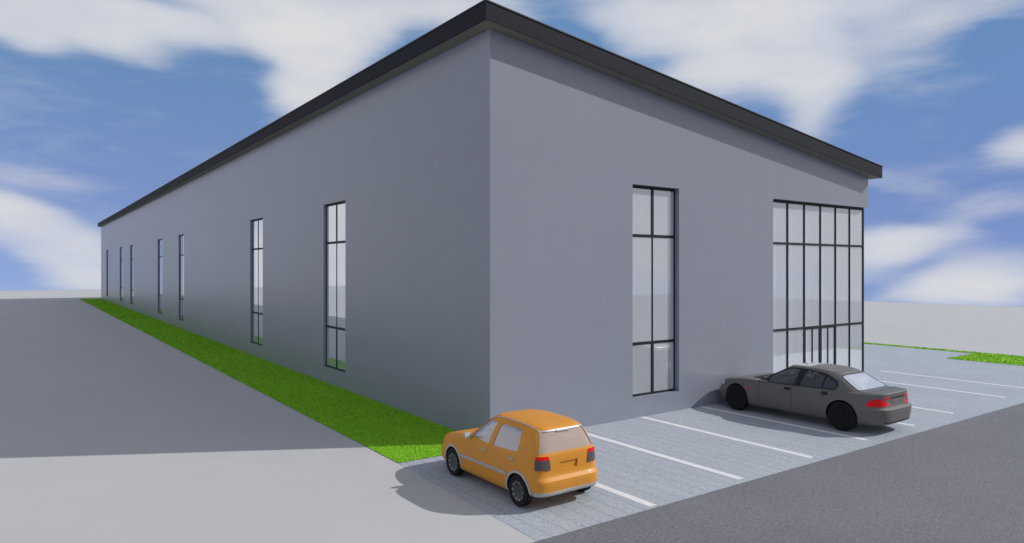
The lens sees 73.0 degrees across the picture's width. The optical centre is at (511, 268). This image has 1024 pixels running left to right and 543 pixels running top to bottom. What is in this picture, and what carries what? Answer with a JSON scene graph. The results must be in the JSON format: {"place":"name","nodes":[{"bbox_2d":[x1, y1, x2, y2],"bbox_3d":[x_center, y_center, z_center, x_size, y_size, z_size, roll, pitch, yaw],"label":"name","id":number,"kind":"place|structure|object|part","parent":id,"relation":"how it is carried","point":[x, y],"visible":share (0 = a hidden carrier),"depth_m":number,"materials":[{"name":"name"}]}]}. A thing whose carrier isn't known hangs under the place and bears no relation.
{"place":"outdoors","nodes":[
{"label":"outdoors","id":0,"kind":"place"},
{"bbox_2d":[0,289,1023,542],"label":"ground","id":1,"kind":"structure","parent":0,"point":[112,429],"depth_m":15.28,"materials":[{"name":"concrete"}]},
{"bbox_2d":[80,298,455,462],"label":"grass verge","id":2,"kind":"object","parent":1,"relation":"on","point":[395,434],"depth_m":21.34,"materials":[{"name":"green plant"}]},
{"bbox_2d":[98,0,882,430],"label":"commercial building","id":3,"kind":"structure","parent":1,"relation":"on","point":[482,212],"depth_m":19.91,"materials":[{"name":"grey paint"}]},
{"bbox_2d":[107,250,107,295],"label":"window","id":4,"kind":"structure","parent":3,"relation":"in","point":[107,250],"depth_m":85.49,"materials":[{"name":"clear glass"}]},
{"bbox_2d":[121,247,122,300],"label":"window","id":5,"kind":"structure","parent":3,"relation":"in","point":[121,247],"depth_m":73.32,"materials":[{"name":"clear glass"}]},
{"bbox_2d":[131,245,132,303],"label":"window","id":6,"kind":"structure","parent":3,"relation":"in","point":[131,245],"depth_m":66.79,"materials":[{"name":"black glass"}]},
{"bbox_2d":[159,239,161,313],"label":"window","id":7,"kind":"structure","parent":3,"relation":"in","point":[160,240],"depth_m":53.31,"materials":[{"name":"clear glass"}]},
{"bbox_2d":[180,234,183,320],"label":"window","id":8,"kind":"structure","parent":3,"relation":"in","point":[181,236],"depth_m":46.05,"materials":[{"name":"clear glass"}]},
{"bbox_2d":[252,218,262,345],"bbox_3d":[-11.508,0.605,31.452,0.074,5.704,2.044,0,0,-35],"label":"window","id":9,"kind":"structure","parent":3,"relation":"in","point":[257,225],"depth_m":31.55,"materials":[{"name":"clear glass"}]},
{"bbox_2d":[326,201,344,371],"bbox_3d":[-5.976,0.605,23.680,0.074,5.704,2.004,0,0,-35],"label":"window","id":10,"kind":"structure","parent":3,"relation":"in","point":[335,212],"depth_m":23.76,"materials":[{"name":"clear glass"}]},
{"bbox_2d":[633,185,674,396],"bbox_3d":[3.856,0.605,19.113,1.834,5.704,0.074,0,0,-35],"label":"window","id":11,"kind":"structure","parent":3,"relation":"in","point":[651,235],"depth_m":19.10,"materials":[{"name":"black metal"}]},
{"bbox_2d":[805,328,819,376],"bbox_3d":[10.269,3.013,23.675,0.908,1.935,0.054,0,0,-35],"label":"door","id":12,"kind":"structure","parent":3,"relation":"in","point":[810,328],"depth_m":23.67,"materials":[{"name":"black glass"}]},
{"bbox_2d":[821,326,834,377],"bbox_3d":[11.059,3.013,24.238,0.888,1.935,0.054,0,0,-35],"label":"door","id":13,"kind":"structure","parent":3,"relation":"in","point":[832,326],"depth_m":24.23,"materials":[{"name":"black glass"}]},
{"bbox_2d":[773,334,1023,365],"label":"grass verge","id":14,"kind":"object","parent":1,"relation":"on","point":[997,358],"depth_m":31.13,"materials":[{"name":"green plant"}]},
{"bbox_2d":[0,0,1023,306],"label":"sky","id":15,"kind":"structure","parent":0,"point":[104,104],"materials":[{"name":"blue"}]},
{"bbox_2d":[399,336,1023,540],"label":"parking paving","id":16,"kind":"structure","parent":0,"point":[643,463],"depth_m":15.88,"materials":[{"name":"grey stone"}]},
{"bbox_2d":[442,409,596,506],"bbox_3d":[0.002,3.309,12.999,1.753,1.367,3.443,0,0,-35],"label":"hatchback car","id":17,"kind":"object","parent":16,"relation":"on","point":[524,457],"visible":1,"depth_m":11.86,"materials":[{"name":"orange paint"}]},
{"bbox_3d":[0.891,2.906,11.751,1.135,0.324,0.169,0,0,-35],"label":"rear window","id":18,"kind":"part","parent":17,"relation":"part of","materials":[{"name":"beige glass"}]},
{"bbox_2d":[719,362,911,430],"bbox_3d":[7.990,3.271,18.763,1.924,1.441,4.950,0,0,-35],"label":"saloon car","id":19,"kind":"object","parent":16,"relation":"on","point":[843,398],"visible":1,"depth_m":17.61,"materials":[{"name":"paint"}]},
{"bbox_3d":[8.961,2.861,17.399,1.472,0.332,0.723,0,0,-35],"label":"rear window","id":20,"kind":"part","parent":19,"relation":"part of","materials":[{"name":"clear glass"}]},
{"bbox_2d":[532,403,1023,542],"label":"road","id":21,"kind":"structure","parent":0,"point":[962,481],"depth_m":11.86,"materials":[{"name":"grey asphalt"}]}
]}

